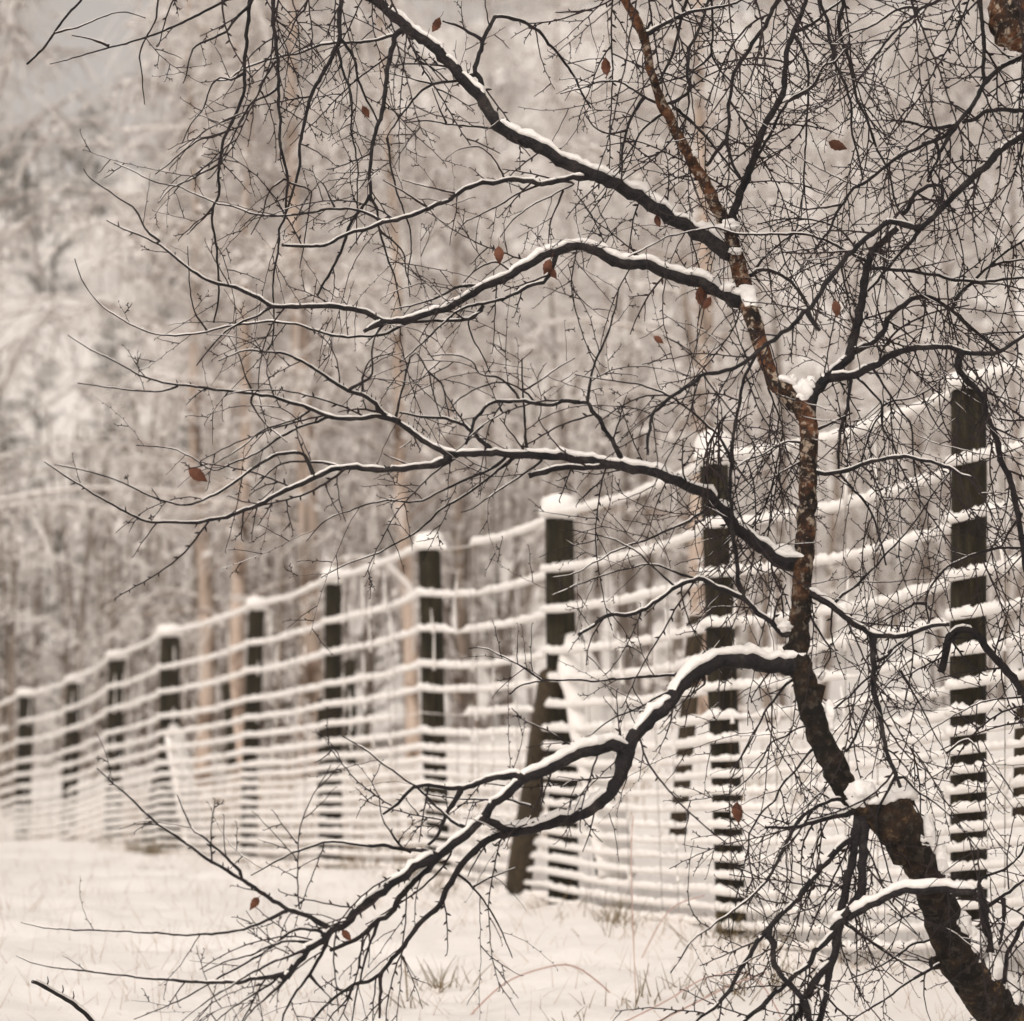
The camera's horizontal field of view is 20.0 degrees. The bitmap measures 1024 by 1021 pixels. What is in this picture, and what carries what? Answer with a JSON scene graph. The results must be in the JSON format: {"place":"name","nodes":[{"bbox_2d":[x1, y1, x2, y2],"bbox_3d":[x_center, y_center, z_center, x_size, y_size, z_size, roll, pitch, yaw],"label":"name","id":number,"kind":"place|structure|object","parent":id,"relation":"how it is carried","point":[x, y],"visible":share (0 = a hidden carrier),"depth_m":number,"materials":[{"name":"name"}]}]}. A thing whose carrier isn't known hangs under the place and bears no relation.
{"place":"outdoors","nodes":[
{"label":"outdoors","id":0,"kind":"place"},
{"bbox_2d":[0,0,989,177],"label":"sky","id":1,"kind":"structure","parent":0,"point":[86,11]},
{"bbox_2d":[0,6,1023,1020],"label":"snowy ground","id":2,"kind":"structure","parent":0,"point":[585,948],"depth_m":13.78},
{"bbox_2d":[0,116,51,219],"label":"evergreen tree","id":3,"kind":"object","parent":2,"relation":"on","point":[2,162],"visible":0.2,"depth_m":114.36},
{"bbox_2d":[0,458,52,679],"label":"thicket shrub","id":4,"kind":"object","parent":2,"relation":"on","point":[15,487],"visible":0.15,"depth_m":47.79,"materials":[{"name":"grey plant"}]},
{"bbox_2d":[0,513,58,815],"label":"thicket shrub","id":5,"kind":"object","parent":2,"relation":"on","point":[3,753],"visible":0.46,"depth_m":30.27,"materials":[{"name":"grey plant"}]},
{"bbox_2d":[0,530,64,819],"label":"thicket shrub","id":6,"kind":"object","parent":2,"relation":"on","point":[8,684],"visible":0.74,"depth_m":29.92,"materials":[{"name":"grey plant"}]},
{"bbox_2d":[0,348,71,539],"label":"evergreen bush","id":7,"kind":"object","parent":2,"relation":"on","point":[12,438],"visible":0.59,"depth_m":65.80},
{"bbox_2d":[0,282,75,702],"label":"hillside birch","id":8,"kind":"object","parent":2,"relation":"on","point":[32,453],"visible":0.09,"depth_m":43.83,"materials":[{"name":"grey plant"}]},
{"bbox_2d":[0,514,91,734],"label":"evergreen bush","id":9,"kind":"object","parent":2,"relation":"on","point":[57,550],"visible":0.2,"depth_m":39.74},
{"bbox_2d":[0,124,96,293],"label":"evergreen tree","id":10,"kind":"object","parent":2,"relation":"on","point":[54,260],"visible":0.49,"depth_m":88.45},
{"bbox_2d":[0,514,121,775],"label":"thicket shrub","id":11,"kind":"object","parent":2,"relation":"on","point":[39,596],"visible":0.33,"depth_m":37.80,"materials":[{"name":"grey plant"}]},
{"bbox_2d":[0,552,123,778],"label":"thicket shrub","id":12,"kind":"object","parent":2,"relation":"on","point":[62,661],"visible":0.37,"depth_m":38.01,"materials":[{"name":"grey plant"}]},
{"bbox_2d":[31,976,96,1020],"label":"snowy twig","id":13,"kind":"object","parent":2,"relation":"on","point":[76,1005],"visible":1,"depth_m":6.79,"materials":[{"name":"black plant"}]},
{"bbox_2d":[45,96,126,217],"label":"evergreen tree","id":14,"kind":"object","parent":2,"relation":"on","point":[93,172],"visible":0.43,"depth_m":119.31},
{"bbox_2d":[31,565,152,780],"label":"thicket shrub","id":15,"kind":"object","parent":2,"relation":"on","point":[70,615],"visible":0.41,"depth_m":36.84,"materials":[{"name":"grey plant"}]},
{"bbox_2d":[21,405,170,667],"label":"thicket shrub","id":16,"kind":"object","parent":2,"relation":"on","point":[49,451],"visible":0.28,"depth_m":49.50,"materials":[{"name":"grey plant"}]},
{"bbox_2d":[7,474,188,780],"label":"thicket shrub","id":17,"kind":"object","parent":2,"relation":"on","point":[66,558],"visible":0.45,"depth_m":36.74,"materials":[{"name":"grey plant"}]},
{"bbox_2d":[57,314,161,464],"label":"evergreen tree","id":18,"kind":"object","parent":2,"relation":"on","point":[107,365],"visible":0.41,"depth_m":70.25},
{"bbox_2d":[50,541,175,778],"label":"thicket shrub","id":19,"kind":"object","parent":2,"relation":"on","point":[117,589],"visible":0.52,"depth_m":35.46,"materials":[{"name":"grey plant"}]},
{"bbox_2d":[64,463,190,675],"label":"evergreen bush","id":20,"kind":"object","parent":2,"relation":"on","point":[101,494],"visible":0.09,"depth_m":45.53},
{"bbox_2d":[88,383,188,616],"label":"thicket shrub","id":21,"kind":"object","parent":2,"relation":"on","point":[136,415],"visible":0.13,"depth_m":54.01,"materials":[{"name":"grey plant"}]},
{"bbox_2d":[0,0,287,752],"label":"conifer tree","id":22,"kind":"object","parent":2,"relation":"on","point":[10,22],"visible":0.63,"depth_m":40.13,"materials":[{"name":"grey plant"}]},
{"bbox_2d":[33,418,255,761],"bbox_3d":[-4.747,1.301,38.348,3.002,5.046,2.223,-1,-5,9],"label":"thicket shrub","id":23,"kind":"object","parent":2,"relation":"on","point":[159,469],"visible":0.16,"depth_m":38.36,"materials":[{"name":"grey plant"}]},
{"bbox_2d":[83,468,216,694],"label":"thicket shrub","id":24,"kind":"object","parent":2,"relation":"on","point":[142,551],"visible":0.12,"depth_m":43.45,"materials":[{"name":"grey plant"}]},
{"bbox_2d":[110,463,191,619],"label":"thicket shrub","id":25,"kind":"object","parent":2,"relation":"on","point":[137,531],"visible":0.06,"depth_m":51.62,"materials":[{"name":"grey plant"}]},
{"bbox_2d":[99,143,235,319],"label":"evergreen tree","id":26,"kind":"object","parent":2,"relation":"on","point":[150,269],"visible":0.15,"depth_m":85.10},
{"bbox_2d":[73,464,266,776],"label":"thicket shrub","id":27,"kind":"object","parent":2,"relation":"on","point":[145,717],"visible":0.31,"depth_m":35.61,"materials":[{"name":"grey plant"}]},
{"bbox_2d":[132,541,229,764],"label":"thicket shrub","id":28,"kind":"object","parent":2,"relation":"on","point":[166,601],"visible":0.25,"depth_m":34.84,"materials":[{"name":"grey plant"}]},
{"bbox_2d":[47,0,333,531],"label":"hillside birch","id":29,"kind":"object","parent":2,"relation":"on","point":[156,188],"visible":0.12,"depth_m":66.30,"materials":[{"name":"grey plant"}]},
{"bbox_2d":[154,42,229,209],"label":"evergreen tree","id":30,"kind":"object","parent":2,"relation":"on","point":[185,116],"visible":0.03,"depth_m":104.79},
{"bbox_2d":[97,0,326,242],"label":"hillside birch","id":31,"kind":"object","parent":2,"relation":"on","point":[151,108],"visible":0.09,"depth_m":93.56,"materials":[{"name":"grey plant"}]},
{"bbox_2d":[0,0,431,786],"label":"woodland birch","id":32,"kind":"object","parent":2,"relation":"on","point":[204,596],"visible":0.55,"depth_m":29.67,"materials":[{"name":"grey plant"}]},
{"bbox_2d":[144,552,298,767],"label":"thicket shrub","id":33,"kind":"object","parent":2,"relation":"on","point":[185,605],"visible":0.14,"depth_m":34.44,"materials":[{"name":"grey plant"}]},
{"bbox_2d":[159,407,294,596],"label":"evergreen bush","id":34,"kind":"object","parent":2,"relation":"on","point":[186,443],"visible":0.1,"depth_m":52.71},
{"bbox_2d":[147,481,327,782],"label":"thicket shrub","id":35,"kind":"object","parent":2,"relation":"on","point":[220,734],"visible":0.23,"depth_m":31.72,"materials":[{"name":"grey plant"}]},
{"bbox_2d":[210,399,277,594],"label":"thicket shrub","id":36,"kind":"object","parent":2,"relation":"on","point":[233,435],"visible":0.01,"depth_m":55.80,"materials":[{"name":"grey plant"}]},
{"bbox_2d":[132,54,357,533],"bbox_3d":[-5.604,-4.349,62.993,5.532,11.284,6.072,0,-5,4],"label":"hillside birch","id":37,"kind":"object","parent":2,"relation":"on","point":[258,119],"visible":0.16,"depth_m":62.99,"materials":[{"name":"grey plant"}]},
{"bbox_2d":[184,457,320,760],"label":"thicket shrub","id":38,"kind":"object","parent":2,"relation":"on","point":[285,703],"visible":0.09,"depth_m":33.57,"materials":[{"name":"grey plant"}]},
{"bbox_2d":[139,0,380,335],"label":"hillside birch","id":39,"kind":"object","parent":2,"relation":"on","point":[329,239],"visible":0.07,"depth_m":81.38,"materials":[{"name":"grey plant"}]},
{"bbox_2d":[65,3,464,782],"bbox_3d":[-2.651,-1.103,29.238,4.013,8.196,3.620,-3,-6,33],"label":"conifer tree","id":40,"kind":"object","parent":2,"relation":"on","point":[239,635],"visible":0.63,"depth_m":28.94,"materials":[{"name":"grey plant"}]},
{"bbox_2d":[167,462,383,758],"bbox_3d":[-2.817,1.334,33.446,2.393,3.833,2.295,-2,-5,21],"label":"thicket shrub","id":41,"kind":"object","parent":2,"relation":"on","point":[225,668],"visible":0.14,"depth_m":33.29,"materials":[{"name":"grey plant"}]},
{"bbox_2d":[210,380,348,613],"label":"thicket shrub","id":42,"kind":"object","parent":2,"relation":"on","point":[235,427],"visible":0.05,"depth_m":51.27,"materials":[{"name":"grey plant"}]},
{"bbox_2d":[220,415,354,660],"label":"thicket shrub","id":43,"kind":"object","parent":2,"relation":"on","point":[286,516],"visible":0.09,"depth_m":46.00,"materials":[{"name":"grey plant"}]},
{"bbox_2d":[221,484,377,780],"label":"thicket shrub","id":44,"kind":"object","parent":2,"relation":"on","point":[309,554],"visible":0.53,"depth_m":28.19,"materials":[{"name":"grey plant"}]},
{"bbox_2d":[111,0,507,527],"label":"hillside birch","id":45,"kind":"object","parent":2,"relation":"on","point":[362,272],"visible":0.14,"depth_m":63.12,"materials":[{"name":"grey plant"}]},
{"bbox_2d":[0,0,632,776],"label":"conifer tree","id":46,"kind":"object","parent":2,"relation":"on","point":[302,348],"visible":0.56,"depth_m":28.52,"materials":[{"name":"grey plant"}]},
{"bbox_2d":[265,520,420,754],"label":"thicket shrub","id":47,"kind":"object","parent":2,"relation":"on","point":[346,635],"visible":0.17,"depth_m":32.25,"materials":[{"name":"grey plant"}]},
{"bbox_2d":[259,449,432,758],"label":"thicket shrub","id":48,"kind":"object","parent":2,"relation":"on","point":[357,657],"visible":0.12,"depth_m":32.66,"materials":[{"name":"grey plant"}]},
{"bbox_2d":[316,391,429,579],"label":"thicket shrub","id":49,"kind":"object","parent":2,"relation":"on","point":[371,440],"visible":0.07,"depth_m":56.76,"materials":[{"name":"grey plant"}]},
{"bbox_2d":[319,343,436,599],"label":"thicket shrub","id":50,"kind":"object","parent":2,"relation":"on","point":[374,461],"visible":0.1,"depth_m":54.17,"materials":[{"name":"grey plant"}]},
{"bbox_2d":[312,0,463,203],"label":"hillside birch","id":51,"kind":"object","parent":2,"relation":"on","point":[421,26],"visible":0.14,"depth_m":99.40,"materials":[{"name":"grey plant"}]},
{"bbox_2d":[211,0,584,758],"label":"conifer tree","id":52,"kind":"object","parent":2,"relation":"on","point":[409,656],"visible":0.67,"depth_m":27.92,"materials":[{"name":"grey plant"}]},
{"bbox_2d":[320,425,507,750],"bbox_3d":[-1.034,1.092,31.381,1.896,3.820,2.084,-2,-6,26],"label":"thicket shrub","id":53,"kind":"object","parent":2,"relation":"on","point":[367,711],"visible":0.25,"depth_m":31.22,"materials":[{"name":"grey plant"}]},
{"bbox_2d":[319,94,544,562],"bbox_3d":[-2.055,-3.591,59.489,5.019,10.237,5.509,2,-5,-17],"label":"hillside birch","id":54,"kind":"object","parent":2,"relation":"on","point":[416,255],"visible":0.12,"depth_m":59.65,"materials":[{"name":"grey plant"}]},
{"bbox_2d":[4,705,887,869],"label":"undergrowth","id":55,"kind":"object","parent":2,"relation":"on","point":[301,835],"visible":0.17,"depth_m":19.60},
{"bbox_2d":[413,446,502,614],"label":"thicket shrub","id":56,"kind":"object","parent":2,"relation":"on","point":[450,555],"visible":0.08,"depth_m":46.26,"materials":[{"name":"grey plant"}]},
{"bbox_2d":[320,10,615,553],"bbox_3d":[-0.716,-4.317,58.854,6.089,11.189,6.201,0,-5,1],"label":"hillside birch","id":57,"kind":"object","parent":2,"relation":"on","point":[503,98],"visible":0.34,"depth_m":58.75,"materials":[{"name":"grey plant"}]},
{"bbox_2d":[408,458,545,738],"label":"thicket shrub","id":58,"kind":"object","parent":2,"relation":"on","point":[470,697],"visible":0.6,"depth_m":30.21,"materials":[{"name":"grey plant"}]},
{"bbox_2d":[360,346,594,649],"bbox_3d":[-0.412,0.205,42.435,3.166,5.071,3.036,-4,-6,35],"label":"thicket shrub","id":59,"kind":"object","parent":2,"relation":"on","point":[527,598],"visible":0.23,"depth_m":42.30,"materials":[{"name":"grey plant"}]},
{"bbox_2d":[365,371,615,718],"bbox_3d":[-0.356,0.637,34.526,2.902,4.649,2.784,-1,-5,10],"label":"thicket shrub","id":60,"kind":"object","parent":2,"relation":"on","point":[507,672],"visible":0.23,"depth_m":34.57,"materials":[{"name":"grey plant"}]},
{"bbox_2d":[342,146,650,737],"bbox_3d":[-0.502,-0.649,31.331,3.341,6.614,3.125,1,-5,-12],"label":"woodland birch","id":61,"kind":"object","parent":2,"relation":"on","point":[457,517],"visible":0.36,"depth_m":30.99,"materials":[{"name":"grey plant"}]},
{"bbox_2d":[343,0,658,333],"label":"hillside birch","id":62,"kind":"object","parent":2,"relation":"on","point":[503,34],"visible":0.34,"depth_m":76.68,"materials":[{"name":"grey plant"}]},
{"bbox_2d":[0,356,1023,950],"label":"wire fence","id":63,"kind":"object","parent":2,"relation":"on","point":[564,710],"visible":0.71,"depth_m":12.43,"materials":[{"name":"white wood"}]},
{"bbox_2d":[0,732,1023,1020],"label":"dry grass","id":64,"kind":"structure","parent":2,"relation":"on","point":[414,924],"depth_m":10.28,"materials":[{"name":"plant"}]},
{"bbox_2d":[1,825,1023,1020],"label":"grass clumps","id":65,"kind":"object","parent":2,"relation":"on","point":[154,852],"visible":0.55,"depth_m":10.07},
{"bbox_2d":[17,0,1023,1020],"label":"birch tree","id":66,"kind":"object","parent":2,"relation":"on","point":[968,963],"visible":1,"depth_m":6.43,"materials":[{"name":"brown plant"}]},
{"bbox_2d":[496,414,551,565],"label":"thicket shrub","id":67,"kind":"object","parent":2,"relation":"on","point":[523,485],"visible":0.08,"depth_m":55.51,"materials":[{"name":"grey plant"}]},
{"bbox_2d":[470,964,609,1014],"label":"bramble stem","id":68,"kind":"object","parent":2,"relation":"on","point":[592,977],"visible":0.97,"depth_m":8.68,"materials":[{"name":"brown plant"}]},
{"bbox_2d":[442,0,665,158],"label":"hillside birch","id":69,"kind":"object","parent":2,"relation":"on","point":[557,60],"visible":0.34,"depth_m":104.95,"materials":[{"name":"grey plant"}]},
{"bbox_2d":[486,339,627,592],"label":"thicket shrub","id":70,"kind":"object","parent":2,"relation":"on","point":[535,413],"visible":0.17,"depth_m":48.68,"materials":[{"name":"grey plant"}]},
{"bbox_2d":[493,385,621,613],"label":"thicket shrub","id":71,"kind":"object","parent":2,"relation":"on","point":[591,477],"visible":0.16,"depth_m":44.79,"materials":[{"name":"grey plant"}]},
{"bbox_2d":[474,93,682,557],"bbox_3d":[1.328,-3.311,55.058,4.570,9.321,5.016,-1,-5,16],"label":"hillside birch","id":72,"kind":"object","parent":2,"relation":"on","point":[568,223],"visible":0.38,"depth_m":55.02,"materials":[{"name":"grey plant"}]},
{"bbox_2d":[571,418,678,691],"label":"thicket shrub","id":73,"kind":"object","parent":2,"relation":"on","point":[616,654],"visible":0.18,"depth_m":37.04,"materials":[{"name":"grey plant"}]},
{"bbox_2d":[503,60,758,562],"bbox_3d":[2.535,-3.552,54.909,5.482,9.892,5.383,0,-5,3],"label":"hillside birch","id":74,"kind":"object","parent":2,"relation":"on","point":[640,211],"visible":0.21,"depth_m":54.55,"materials":[{"name":"grey plant"}]},
{"bbox_2d":[631,816,635,992],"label":"bramble stem","id":75,"kind":"object","parent":2,"relation":"on","point":[632,904],"visible":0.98,"depth_m":8.75,"materials":[{"name":"brown plant"}]},
{"bbox_2d":[502,270,766,696],"bbox_3d":[1.460,0.099,32.837,2.946,5.400,2.680,4,-7,-42],"label":"thicket shrub","id":76,"kind":"object","parent":2,"relation":"on","point":[630,585],"visible":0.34,"depth_m":32.76,"materials":[{"name":"grey plant"}]},
{"bbox_2d":[589,363,688,583],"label":"thicket shrub","id":77,"kind":"object","parent":2,"relation":"on","point":[619,438],"visible":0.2,"depth_m":48.18,"materials":[{"name":"grey plant"}]},
{"bbox_2d":[600,369,691,577],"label":"thicket shrub","id":78,"kind":"object","parent":2,"relation":"on","point":[668,415],"visible":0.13,"depth_m":51.05,"materials":[{"name":"grey plant"}]},
{"bbox_2d":[522,0,785,279],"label":"hillside birch","id":79,"kind":"object","parent":2,"relation":"on","point":[667,45],"visible":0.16,"depth_m":82.58,"materials":[{"name":"grey plant"}]},
{"bbox_2d":[510,0,862,577],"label":"hillside birch","id":80,"kind":"object","parent":2,"relation":"on","point":[635,241],"visible":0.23,"depth_m":51.97,"materials":[{"name":"grey plant"}]},
{"bbox_2d":[626,971,782,1020],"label":"bramble stem","id":81,"kind":"object","parent":2,"relation":"on","point":[695,983],"visible":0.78,"depth_m":8.18,"materials":[{"name":"brown plant"}]},
{"bbox_2d":[475,0,954,714],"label":"woodland birch","id":82,"kind":"object","parent":2,"relation":"on","point":[699,214],"visible":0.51,"depth_m":27.56,"materials":[{"name":"grey plant"}]},
{"bbox_2d":[659,433,798,638],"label":"thicket shrub","id":83,"kind":"object","parent":2,"relation":"on","point":[739,628],"visible":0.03,"depth_m":39.89,"materials":[{"name":"grey plant"}]},
{"bbox_2d":[631,372,827,688],"bbox_3d":[2.735,0.577,37.025,2.793,4.474,2.679,1,-5,-16],"label":"thicket shrub","id":84,"kind":"object","parent":2,"relation":"on","point":[744,640],"visible":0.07,"depth_m":36.69,"materials":[{"name":"grey plant"}]},
{"bbox_2d":[680,418,787,576],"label":"thicket shrub","id":85,"kind":"object","parent":2,"relation":"on","point":[757,434],"visible":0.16,"depth_m":50.38,"materials":[{"name":"grey plant"}]},
{"bbox_2d":[633,137,868,578],"bbox_3d":[4.233,-2.598,51.091,4.016,8.190,4.407,1,-5,-7],"label":"hillside birch","id":86,"kind":"object","parent":2,"relation":"on","point":[742,160],"visible":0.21,"depth_m":50.97,"materials":[{"name":"grey plant"}]},
{"bbox_2d":[615,255,914,722],"bbox_3d":[2.388,0.080,27.401,2.869,4.822,2.125,0,-5,6],"label":"thicket shrub","id":87,"kind":"object","parent":2,"relation":"on","point":[831,568],"visible":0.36,"depth_m":27.28,"materials":[{"name":"grey plant"}]},
{"bbox_2d":[694,0,851,170],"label":"hillside birch","id":88,"kind":"object","parent":2,"relation":"on","point":[757,43],"visible":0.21,"depth_m":100.69,"materials":[{"name":"grey plant"}]},
{"bbox_2d":[758,459,872,668],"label":"thicket shrub","id":89,"kind":"object","parent":2,"relation":"on","point":[838,547],"visible":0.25,"depth_m":39.35,"materials":[{"name":"grey plant"}]},
{"bbox_2d":[710,0,943,246],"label":"hillside birch","id":90,"kind":"object","parent":2,"relation":"on","point":[838,110],"visible":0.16,"depth_m":87.87,"materials":[{"name":"grey plant"}]},
{"bbox_2d":[775,381,898,574],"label":"thicket shrub","id":91,"kind":"object","parent":2,"relation":"on","point":[848,518],"visible":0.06,"depth_m":53.09,"materials":[{"name":"grey plant"}]},
{"bbox_2d":[670,0,1019,584],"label":"hillside birch","id":92,"kind":"object","parent":2,"relation":"on","point":[830,156],"visible":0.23,"depth_m":47.98,"materials":[{"name":"grey plant"}]},
{"bbox_2d":[824,386,948,638],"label":"thicket shrub","id":93,"kind":"object","parent":2,"relation":"on","point":[881,578],"visible":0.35,"depth_m":41.93,"materials":[{"name":"grey plant"}]},
{"bbox_2d":[773,2,1023,587],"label":"hillside birch","id":94,"kind":"object","parent":2,"relation":"on","point":[908,40],"visible":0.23,"depth_m":47.68,"materials":[{"name":"grey plant"}]},
{"bbox_2d":[857,363,947,605],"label":"thicket shrub","id":95,"kind":"object","parent":2,"relation":"on","point":[916,572],"visible":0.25,"depth_m":44.68,"materials":[{"name":"grey plant"}]},
{"bbox_2d":[789,23,1023,603],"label":"hillside birch","id":96,"kind":"object","parent":2,"relation":"on","point":[942,286],"visible":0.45,"depth_m":44.12,"materials":[{"name":"grey plant"}]},
{"bbox_2d":[827,0,1023,625],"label":"hillside birch","id":97,"kind":"object","parent":2,"relation":"on","point":[1010,321],"visible":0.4,"depth_m":43.98,"materials":[{"name":"grey plant"}]},
{"bbox_2d":[853,0,1019,148],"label":"hillside birch","id":98,"kind":"object","parent":2,"relation":"on","point":[929,10],"visible":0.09,"depth_m":106.23,"materials":[{"name":"grey plant"}]},
{"bbox_2d":[871,418,1023,711],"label":"thicket shrub","id":99,"kind":"object","parent":2,"relation":"on","point":[921,608],"visible":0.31,"depth_m":29.91,"materials":[{"name":"grey plant"}]},
{"bbox_2d":[912,0,1023,213],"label":"hillside birch","id":100,"kind":"object","parent":2,"relation":"on","point":[974,55],"visible":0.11,"depth_m":92.80,"materials":[{"name":"grey plant"}]},
{"bbox_2d":[929,438,1023,698],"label":"thicket shrub","id":101,"kind":"object","parent":2,"relation":"on","point":[1014,654],"visible":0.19,"depth_m":33.15,"materials":[{"name":"grey plant"}]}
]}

